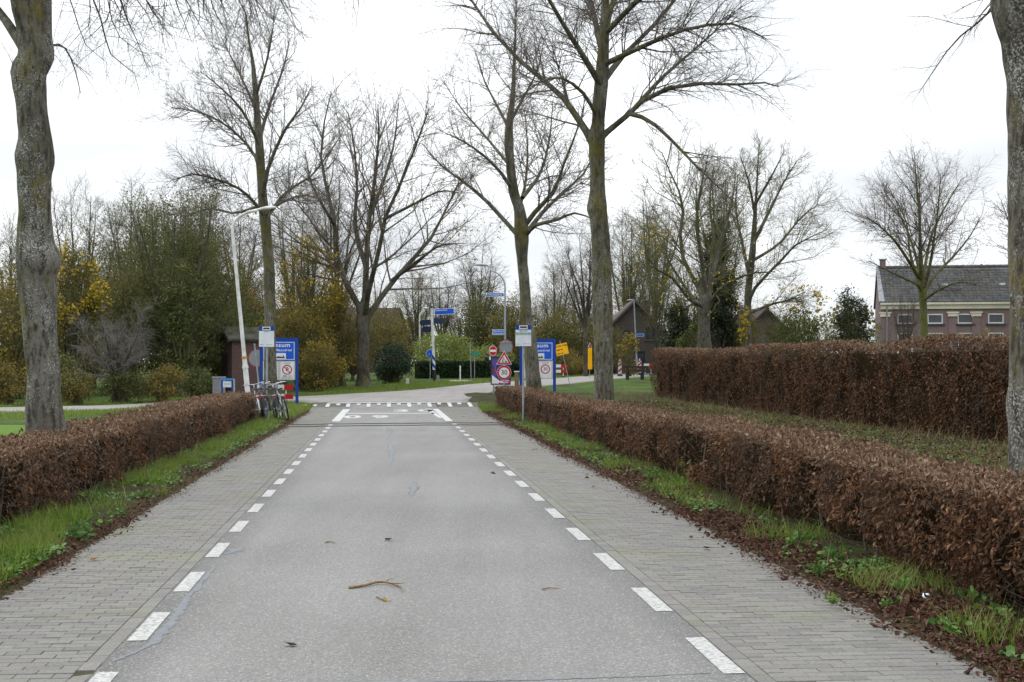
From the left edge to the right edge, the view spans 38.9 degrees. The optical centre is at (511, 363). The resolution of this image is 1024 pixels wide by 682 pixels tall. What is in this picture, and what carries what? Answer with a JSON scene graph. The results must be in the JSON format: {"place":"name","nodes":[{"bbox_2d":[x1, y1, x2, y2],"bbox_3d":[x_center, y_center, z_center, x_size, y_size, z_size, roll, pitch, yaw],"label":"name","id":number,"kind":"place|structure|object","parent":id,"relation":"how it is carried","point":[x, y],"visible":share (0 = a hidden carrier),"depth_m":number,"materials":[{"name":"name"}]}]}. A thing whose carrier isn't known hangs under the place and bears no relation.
{"place":"outdoors","nodes":[
{"label":"outdoors","id":0,"kind":"place"},
{"bbox_2d":[0,398,298,419],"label":"grass","id":1,"kind":"structure","parent":0,"point":[70,412],"depth_m":48.31,"materials":[{"name":"green plant"}]},
{"bbox_2d":[0,403,306,597],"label":"verge","id":2,"kind":"structure","parent":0,"point":[133,489],"depth_m":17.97,"materials":[{"name":"green plant"}]},
{"bbox_2d":[0,390,265,529],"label":"beech hedge","id":3,"kind":"object","parent":2,"relation":"on","point":[80,456],"visible":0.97,"depth_m":19.40,"materials":[{"name":"brown plant"}]},
{"bbox_2d":[0,421,282,582],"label":"ground cover","id":4,"kind":"object","parent":2,"relation":"on","point":[79,533],"visible":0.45,"depth_m":15.92,"materials":[{"name":"green plant"}]},
{"bbox_2d":[0,410,309,599],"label":"leaf litter","id":5,"kind":"object","parent":2,"relation":"on","point":[59,558],"visible":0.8,"depth_m":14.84,"materials":[{"name":"plant"}]},
{"bbox_2d":[259,326,273,418],"bbox_3d":[-7.164,0.403,42.378,0.440,2.955,0.103,0,0,2],"label":"bus stop sign","id":6,"kind":"object","parent":2,"relation":"on","point":[266,336],"visible":0.98,"depth_m":42.34,"materials":[{"name":"metal"}]},
{"bbox_2d":[259,382,281,419],"bbox_3d":[-6.918,1.105,41.590,0.638,1.090,1.829,-4,0,6],"label":"bicycle","id":7,"kind":"object","parent":2,"relation":"on","point":[268,405],"visible":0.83,"depth_m":41.34,"materials":[{"name":"metal"}]},
{"bbox_2d":[0,403,345,681],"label":"pavement","id":8,"kind":"structure","parent":0,"point":[84,619],"depth_m":11.54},
{"bbox_2d":[0,374,652,411],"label":"cross street","id":9,"kind":"structure","parent":0,"point":[449,394],"depth_m":67.71,"materials":[{"name":"grey asphalt"}]},
{"bbox_2d":[0,363,657,424],"bbox_3d":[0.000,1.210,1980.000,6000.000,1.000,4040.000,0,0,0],"label":"ground","id":10,"kind":"structure","parent":0,"point":[632,383],"depth_m":80.94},
{"bbox_2d":[0,201,19,344],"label":"bare tree","id":11,"kind":"object","parent":10,"relation":"on","point":[11,249],"visible":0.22,"depth_m":77.36,"materials":[{"name":"brown plant"}]},
{"bbox_2d":[0,359,26,405],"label":"shrub","id":12,"kind":"object","parent":10,"relation":"on","point":[9,391],"visible":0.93,"depth_m":57.19,"materials":[{"name":"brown plant"}]},
{"bbox_2d":[0,254,76,398],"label":"tall shrub","id":13,"kind":"object","parent":10,"relation":"on","point":[7,353],"visible":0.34,"depth_m":65.54,"materials":[{"name":"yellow plant"}]},
{"bbox_2d":[17,344,89,399],"bbox_3d":[-19.740,0.419,62.108,3.132,2.490,2.706,0,0,0],"label":"shrub","id":14,"kind":"object","parent":10,"relation":"on","point":[69,363],"visible":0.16,"depth_m":62.09,"materials":[{"name":"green plant"}]},
{"bbox_2d":[61,365,105,404],"bbox_3d":[-17.441,0.952,57.957,2.092,1.884,2.182,0,0,0],"label":"shrub","id":15,"kind":"object","parent":10,"relation":"on","point":[71,391],"visible":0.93,"depth_m":57.73,"materials":[{"name":"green plant"}]},
{"bbox_2d":[57,239,114,394],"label":"maple tree","id":16,"kind":"object","parent":10,"relation":"on","point":[93,293],"visible":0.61,"depth_m":69.64,"materials":[{"name":"yellow plant"}]},
{"bbox_2d":[51,172,137,370],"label":"bare tree","id":17,"kind":"object","parent":10,"relation":"on","point":[89,231],"visible":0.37,"depth_m":84.00,"materials":[{"name":"brown plant"}]},
{"bbox_2d":[57,237,143,388],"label":"tree","id":18,"kind":"object","parent":10,"relation":"on","point":[106,256],"visible":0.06,"depth_m":79.89,"materials":[{"name":"green plant"}]},
{"bbox_2d":[60,259,162,392],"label":"tall shrub","id":19,"kind":"object","parent":10,"relation":"on","point":[117,316],"visible":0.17,"depth_m":73.10,"materials":[{"name":"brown plant"}]},
{"bbox_2d":[64,295,161,403],"bbox_3d":[-16.346,-0.553,59.548,4.029,4.650,3.776,0,0,-14],"label":"orchard tree","id":20,"kind":"object","parent":10,"relation":"on","point":[132,344],"visible":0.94,"depth_m":59.64,"materials":[{"name":"plant"}]},
{"bbox_2d":[82,164,166,312],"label":"bare tree","id":21,"kind":"object","parent":10,"relation":"on","point":[117,218],"visible":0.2,"depth_m":91.41,"materials":[{"name":"brown plant"}]},
{"bbox_2d":[94,368,155,402],"bbox_3d":[-15.964,0.925,60.040,2.644,1.644,2.317,0,0,0],"label":"shrub","id":22,"kind":"object","parent":10,"relation":"on","point":[123,389],"visible":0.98,"depth_m":59.78,"materials":[{"name":"green plant"}]},
{"bbox_2d":[0,392,315,406],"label":"grass","id":23,"kind":"structure","parent":10,"relation":"on","point":[120,403],"depth_m":59.67,"materials":[{"name":"green plant"}]},
{"bbox_2d":[134,360,189,402],"bbox_3d":[-14.693,0.790,61.033,2.441,1.868,2.569,0,0,-32],"label":"shrub","id":24,"kind":"object","parent":10,"relation":"on","point":[162,383],"visible":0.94,"depth_m":60.87,"materials":[{"name":"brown plant"}]},
{"bbox_2d":[151,261,219,395],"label":"ivy tree","id":25,"kind":"object","parent":10,"relation":"on","point":[185,352],"visible":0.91,"depth_m":68.64,"materials":[{"name":"green plant"}]},
{"bbox_2d":[91,176,286,394],"bbox_3d":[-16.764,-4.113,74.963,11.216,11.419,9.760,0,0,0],"label":"evergreen tree","id":26,"kind":"object","parent":10,"relation":"on","point":[194,260],"visible":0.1,"depth_m":74.04,"materials":[{"name":"green plant"}]},
{"bbox_2d":[175,362,227,397],"bbox_3d":[-13.554,0.808,63.020,2.332,1.758,2.401,0,0,0],"label":"shrub","id":27,"kind":"object","parent":10,"relation":"on","point":[199,381],"visible":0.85,"depth_m":62.73,"materials":[{"name":"green plant"}]},
{"bbox_2d":[159,178,251,307],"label":"bare tree","id":28,"kind":"object","parent":10,"relation":"on","point":[218,235],"visible":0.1,"depth_m":94.09,"materials":[{"name":"brown plant"}]},
{"bbox_2d":[200,277,263,362],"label":"tall shrub","id":29,"kind":"object","parent":10,"relation":"on","point":[255,306],"visible":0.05,"depth_m":84.00,"materials":[{"name":"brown plant"}]},
{"bbox_2d":[216,327,263,392],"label":"brick kiosk","id":30,"kind":"object","parent":10,"relation":"on","point":[231,365],"visible":0.59,"depth_m":70.39,"materials":[{"name":"brown brick"}]},
{"bbox_2d":[202,228,278,364],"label":"tree","id":31,"kind":"object","parent":10,"relation":"on","point":[250,276],"visible":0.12,"depth_m":89.12,"materials":[{"name":"green plant"}]},
{"bbox_2d":[0,0,488,436],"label":"lime tree","id":32,"kind":"object","parent":10,"relation":"on","point":[38,259],"visible":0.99,"depth_m":19.15,"materials":[{"name":"brown plant"}]},
{"bbox_2d":[131,0,358,404],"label":"lime tree","id":33,"kind":"object","parent":10,"relation":"on","point":[256,129],"visible":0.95,"depth_m":55.81,"materials":[{"name":"brown plant"}]},
{"bbox_2d":[207,201,287,299],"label":"bare tree","id":34,"kind":"object","parent":10,"relation":"on","point":[249,240],"visible":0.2,"depth_m":99.90,"materials":[{"name":"brown plant"}]},
{"bbox_2d":[231,206,275,392],"bbox_3d":[-8.801,-1.786,51.000,1.716,7.421,0.240,-5,0,0],"label":"street lamp","id":35,"kind":"object","parent":10,"relation":"on","point":[245,372],"visible":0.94,"depth_m":50.95,"materials":[{"name":"white metal"}]},
{"bbox_2d":[260,338,297,404],"bbox_3d":[-9.472,0.417,58.997,1.560,2.895,0.096,0,0,-6],"label":"village sign","id":36,"kind":"object","parent":10,"relation":"on","point":[286,348],"visible":0.65,"depth_m":58.99,"materials":[{"name":"metal"}]},
{"bbox_2d":[253,187,340,314],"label":"bare tree","id":37,"kind":"object","parent":10,"relation":"on","point":[280,242],"visible":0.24,"depth_m":103.92,"materials":[{"name":"brown plant"}]},
{"bbox_2d":[261,226,347,348],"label":"maple tree","id":38,"kind":"object","parent":10,"relation":"on","point":[324,303],"visible":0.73,"depth_m":81.89,"materials":[{"name":"yellow plant"}]},
{"bbox_2d":[275,296,343,388],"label":"tall shrub","id":39,"kind":"object","parent":10,"relation":"on","point":[299,328],"visible":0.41,"depth_m":79.51,"materials":[{"name":"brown plant"}]},
{"bbox_2d":[294,334,354,391],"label":"tall shrub","id":40,"kind":"object","parent":10,"relation":"on","point":[322,382],"visible":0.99,"depth_m":76.73,"materials":[{"name":"yellow plant"}]},
{"bbox_2d":[280,152,383,346],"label":"bare tree","id":41,"kind":"object","parent":10,"relation":"on","point":[345,264],"visible":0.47,"depth_m":109.60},
{"bbox_2d":[313,282,375,385],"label":"tall shrub","id":42,"kind":"object","parent":10,"relation":"on","point":[341,320],"visible":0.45,"depth_m":83.55,"materials":[{"name":"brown plant"}]},
{"bbox_2d":[199,52,521,387],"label":"lime tree","id":43,"kind":"object","parent":10,"relation":"on","point":[365,313],"visible":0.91,"depth_m":81.78,"materials":[{"name":"brown plant"}]},
{"bbox_2d":[331,296,392,380],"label":"tree","id":44,"kind":"object","parent":10,"relation":"on","point":[352,367],"visible":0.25,"depth_m":95.90,"materials":[{"name":"brown plant"}]},
{"bbox_2d":[369,278,409,374],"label":"tree","id":45,"kind":"object","parent":10,"relation":"on","point":[383,317],"visible":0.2,"depth_m":117.74,"materials":[{"name":"brown plant"}]},
{"bbox_2d":[369,312,418,379],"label":"tall shrub","id":46,"kind":"object","parent":10,"relation":"on","point":[394,336],"visible":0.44,"depth_m":99.53,"materials":[{"name":"green plant"}]},
{"bbox_2d":[371,340,418,383],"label":"evergreen bush","id":47,"kind":"object","parent":10,"relation":"on","point":[392,371],"visible":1,"depth_m":89.57,"materials":[{"name":"green plant"}]},
{"bbox_2d":[389,259,460,359],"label":"bare tree","id":48,"kind":"object","parent":10,"relation":"on","point":[416,317],"visible":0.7,"depth_m":121.57,"materials":[{"name":"brown plant"}]},
{"bbox_2d":[420,306,454,380],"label":"signpost","id":49,"kind":"object","parent":10,"relation":"on","point":[443,311],"visible":0.99,"depth_m":95.97,"materials":[{"name":"white metal"}]},
{"bbox_2d":[419,263,469,345],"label":"bare tree","id":50,"kind":"object","parent":10,"relation":"on","point":[445,324],"visible":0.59,"depth_m":134.86,"materials":[{"name":"brown plant"}]},
{"bbox_2d":[407,326,484,365],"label":"willow shrub","id":51,"kind":"object","parent":10,"relation":"on","point":[450,342],"visible":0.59,"depth_m":108.22,"materials":[{"name":"green plant"}]},
{"bbox_2d":[307,373,593,395],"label":"grass","id":52,"kind":"structure","parent":10,"relation":"on","point":[378,386],"depth_m":82.99,"materials":[{"name":"green plant"}]},
{"bbox_2d":[414,360,490,378],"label":"box hedge","id":53,"kind":"object","parent":10,"relation":"on","point":[447,369],"visible":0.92,"depth_m":104.50,"materials":[{"name":"green plant"}]},
{"bbox_2d":[425,284,491,359],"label":"tree","id":54,"kind":"object","parent":10,"relation":"on","point":[453,329],"visible":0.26,"depth_m":137.62,"materials":[{"name":"green plant"}]},
{"bbox_2d":[447,234,510,325],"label":"bare tree","id":55,"kind":"object","parent":10,"relation":"on","point":[472,271],"visible":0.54,"depth_m":141.57,"materials":[{"name":"brown plant"}]},
{"bbox_2d":[452,277,510,358],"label":"ivy tree","id":56,"kind":"object","parent":10,"relation":"on","point":[475,331],"visible":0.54,"depth_m":131.48,"materials":[{"name":"green plant"}]},
{"bbox_2d":[88,303,874,367],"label":"distant wood","id":57,"kind":"object","parent":10,"relation":"on","point":[837,308],"visible":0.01,"depth_m":223.58,"materials":[{"name":"brown plant"}]},
{"bbox_2d":[491,356,510,392],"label":"poster board","id":58,"kind":"object","parent":10,"relation":"on","point":[495,378],"visible":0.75,"depth_m":70.98,"materials":[{"name":"metal"}]},
{"bbox_2d":[478,290,539,361],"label":"tall shrub","id":59,"kind":"object","parent":10,"relation":"on","point":[512,330],"visible":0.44,"depth_m":123.14,"materials":[{"name":"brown plant"}]},
{"bbox_2d":[518,247,582,339],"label":"bare tree","id":60,"kind":"object","parent":10,"relation":"on","point":[546,309],"visible":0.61,"depth_m":125.56,"materials":[{"name":"brown plant"}]},
{"bbox_2d":[533,297,593,374],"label":"tall shrub","id":61,"kind":"object","parent":10,"relation":"on","point":[564,335],"visible":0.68,"depth_m":121.20,"materials":[{"name":"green plant"}]},
{"bbox_2d":[547,342,593,375],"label":"tall shrub","id":62,"kind":"object","parent":10,"relation":"on","point":[578,363],"visible":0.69,"depth_m":116.39,"materials":[{"name":"brown plant"}]},
{"bbox_2d":[548,217,625,375],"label":"bare tree","id":63,"kind":"object","parent":10,"relation":"on","point":[584,320],"visible":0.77,"depth_m":111.83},
{"bbox_2d":[570,323,637,373],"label":"tall shrub","id":64,"kind":"object","parent":10,"relation":"on","point":[616,350],"visible":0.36,"depth_m":121.45,"materials":[{"name":"brown plant"}]},
{"bbox_2d":[586,201,669,314],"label":"bare tree","id":65,"kind":"object","parent":10,"relation":"on","point":[624,279],"visible":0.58,"depth_m":141.81,"materials":[{"name":"brown plant"}]},
{"bbox_2d":[617,332,639,375],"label":"tall shrub","id":66,"kind":"object","parent":10,"relation":"on","point":[632,343],"visible":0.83,"depth_m":111.89,"materials":[{"name":"green plant"}]},
{"bbox_2d":[587,299,670,373],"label":"gabled house","id":67,"kind":"structure","parent":10,"relation":"on","point":[623,317],"depth_m":126.00,"materials":[{"name":"brick"}]},
{"bbox_2d":[611,172,699,316],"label":"bare tree","id":68,"kind":"object","parent":10,"relation":"on","point":[647,220],"visible":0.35,"depth_m":145.66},
{"bbox_2d":[630,237,686,375],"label":"bare tree","id":69,"kind":"object","parent":10,"relation":"on","point":[660,323],"visible":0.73,"depth_m":116.74,"materials":[{"name":"brown plant"}]},
{"bbox_2d":[656,296,694,357],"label":"conifer tree","id":70,"kind":"object","parent":10,"relation":"on","point":[679,325],"visible":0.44,"depth_m":99.55,"materials":[{"name":"green plant"}]},
{"bbox_2d":[671,320,697,355],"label":"tall shrub","id":71,"kind":"object","parent":10,"relation":"on","point":[684,342],"visible":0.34,"depth_m":95.91,"materials":[{"name":"green plant"}]},
{"bbox_2d":[608,108,797,355],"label":"ash tree","id":72,"kind":"object","parent":10,"relation":"on","point":[706,298],"visible":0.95,"depth_m":86.77,"materials":[{"name":"brown plant"}]},
{"bbox_2d":[686,204,746,355],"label":"conifer tree","id":73,"kind":"object","parent":10,"relation":"on","point":[721,322],"visible":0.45,"depth_m":94.49,"materials":[{"name":"green plant"}]},
{"bbox_2d":[675,150,782,327],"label":"bare tree","id":74,"kind":"object","parent":10,"relation":"on","point":[735,250],"visible":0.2,"depth_m":103.90,"materials":[{"name":"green plant"}]},
{"bbox_2d":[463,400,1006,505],"bbox_3d":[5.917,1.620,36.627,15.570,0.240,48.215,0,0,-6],"label":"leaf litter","id":75,"kind":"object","parent":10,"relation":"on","point":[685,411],"visible":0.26,"depth_m":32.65,"materials":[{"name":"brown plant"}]},
{"bbox_2d":[723,290,761,355],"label":"tall shrub","id":76,"kind":"object","parent":10,"relation":"on","point":[735,336],"visible":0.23,"depth_m":95.53,"materials":[{"name":"green plant"}]},
{"bbox_2d":[756,302,805,354],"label":"tree","id":77,"kind":"object","parent":10,"relation":"on","point":[767,334],"visible":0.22,"depth_m":103.71,"materials":[{"name":"green plant"}]},
{"bbox_2d":[712,126,854,345],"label":"ash tree","id":78,"kind":"object","parent":10,"relation":"on","point":[749,292],"visible":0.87,"depth_m":92.51,"materials":[{"name":"brown plant"}]},
{"bbox_2d":[736,304,752,354],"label":"yellow creeper","id":79,"kind":"object","parent":78,"relation":"hanging from","point":[744,331],"visible":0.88,"depth_m":90.44,"materials":[{"name":"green plant"}]},
{"bbox_2d":[767,303,830,355],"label":"tall shrub","id":80,"kind":"object","parent":10,"relation":"on","point":[799,329],"visible":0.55,"depth_m":99.71,"materials":[{"name":"green plant"}]},
{"bbox_2d":[823,283,874,354],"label":"conifer tree","id":81,"kind":"object","parent":10,"relation":"on","point":[846,323],"visible":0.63,"depth_m":103.66,"materials":[{"name":"green plant"}]},
{"bbox_2d":[889,283,929,352],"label":"bare tree","id":82,"kind":"object","parent":10,"relation":"on","point":[906,329],"visible":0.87,"depth_m":73.90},
{"bbox_2d":[829,127,1000,351],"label":"oak tree","id":83,"kind":"object","parent":10,"relation":"on","point":[922,284],"visible":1,"depth_m":71.17,"materials":[{"name":"brown plant"}]},
{"bbox_2d":[873,259,1009,353],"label":"farmhouse","id":84,"kind":"object","parent":10,"relation":"on","point":[969,315],"visible":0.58,"depth_m":89.60,"materials":[{"name":"brick"}]},
{"bbox_2d":[977,184,1008,288],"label":"bare tree","id":85,"kind":"object","parent":10,"relation":"on","point":[1004,216],"visible":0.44,"depth_m":85.12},
{"bbox_2d":[86,402,755,681],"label":"road","id":86,"kind":"structure","parent":0,"point":[474,555],"depth_m":10.70,"materials":[{"name":"grey asphalt"}]},
{"bbox_2d":[0,0,1007,362],"label":"sky","id":87,"kind":"structure","parent":0,"point":[849,127],"materials":[{"name":"white"}]},
{"bbox_2d":[436,402,999,681],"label":"pavement","id":88,"kind":"structure","parent":0,"point":[758,625],"depth_m":10.68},
{"bbox_2d":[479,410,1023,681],"bbox_3d":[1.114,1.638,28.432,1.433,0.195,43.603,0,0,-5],"label":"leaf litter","id":89,"kind":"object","parent":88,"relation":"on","point":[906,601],"visible":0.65,"depth_m":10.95,"materials":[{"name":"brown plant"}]},
{"bbox_2d":[465,392,1023,681],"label":"verge","id":90,"kind":"structure","parent":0,"point":[482,397],"depth_m":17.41,"materials":[{"name":"green plant"}]},
{"bbox_2d":[497,351,511,384],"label":"traffic signs","id":91,"kind":"object","parent":90,"relation":"on","point":[503,372],"visible":0.98,"depth_m":59.95,"materials":[{"name":"metal"}]},
{"bbox_2d":[394,0,634,388],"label":"lime tree","id":92,"kind":"object","parent":90,"relation":"on","point":[521,230],"visible":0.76,"depth_m":58.88,"materials":[{"name":"brown plant"}]},
{"bbox_2d":[516,325,530,419],"bbox_3d":[0.320,0.403,40.878,0.440,2.955,0.103,0,0,-1],"label":"bus stop sign","id":93,"kind":"object","parent":90,"relation":"on","point":[523,335],"visible":1,"depth_m":40.84,"materials":[{"name":"metal"}]},
{"bbox_2d":[519,339,555,391],"bbox_3d":[1.098,0.403,61.997,1.560,2.895,0.096,0,0,-3],"label":"village sign","id":94,"kind":"object","parent":90,"relation":"on","point":[546,348],"visible":0.48,"depth_m":61.98,"materials":[{"name":"metal"}]},
{"bbox_2d":[403,0,840,400],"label":"lime tree","id":95,"kind":"object","parent":90,"relation":"on","point":[597,133],"visible":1,"depth_m":35.38,"materials":[{"name":"brown plant"}]},
{"bbox_2d":[493,385,1023,618],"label":"beech hedge","id":96,"kind":"object","parent":90,"relation":"on","point":[967,521],"visible":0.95,"depth_m":13.28,"materials":[{"name":"brown plant"}]},
{"bbox_2d":[515,419,1023,669],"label":"ground cover","id":97,"kind":"object","parent":90,"relation":"on","point":[1010,649],"visible":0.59,"depth_m":11.69,"materials":[{"name":"green plant"}]},
{"bbox_2d":[648,332,1008,442],"bbox_3d":[9.044,0.490,44.865,1.260,2.529,47.985,0,0,-5],"label":"beech hedge","id":98,"kind":"object","parent":90,"relation":"on","point":[967,388],"visible":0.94,"depth_m":38.67,"materials":[{"name":"brown plant"}]},
{"bbox_2d":[815,543,846,560],"bbox_3d":[2.651,1.591,12.030,0.281,0.189,0.250,0,0,0],"label":"weed plant","id":99,"kind":"object","parent":90,"relation":"on","point":[831,551],"visible":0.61,"depth_m":12.02,"materials":[{"name":"green plant"}]},
{"bbox_2d":[887,0,1023,480],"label":"lime tree","id":100,"kind":"object","parent":90,"relation":"on","point":[1008,17],"visible":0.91,"depth_m":11.91,"materials":[{"name":"brown plant"}]},
{"bbox_2d":[726,307,789,353],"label":"gabled house","id":101,"kind":"structure","parent":0,"point":[763,317],"depth_m":139.99,"materials":[{"name":"brick"}]},
{"bbox_2d":[547,389,1006,473],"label":"grass","id":102,"kind":"structure","parent":0,"point":[635,397],"depth_m":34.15,"materials":[{"name":"green plant"}]},
{"bbox_2d":[615,386,1007,452],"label":"dry grass","id":103,"kind":"structure","parent":0,"point":[623,392],"depth_m":38.35,"materials":[{"name":"brown plant"}]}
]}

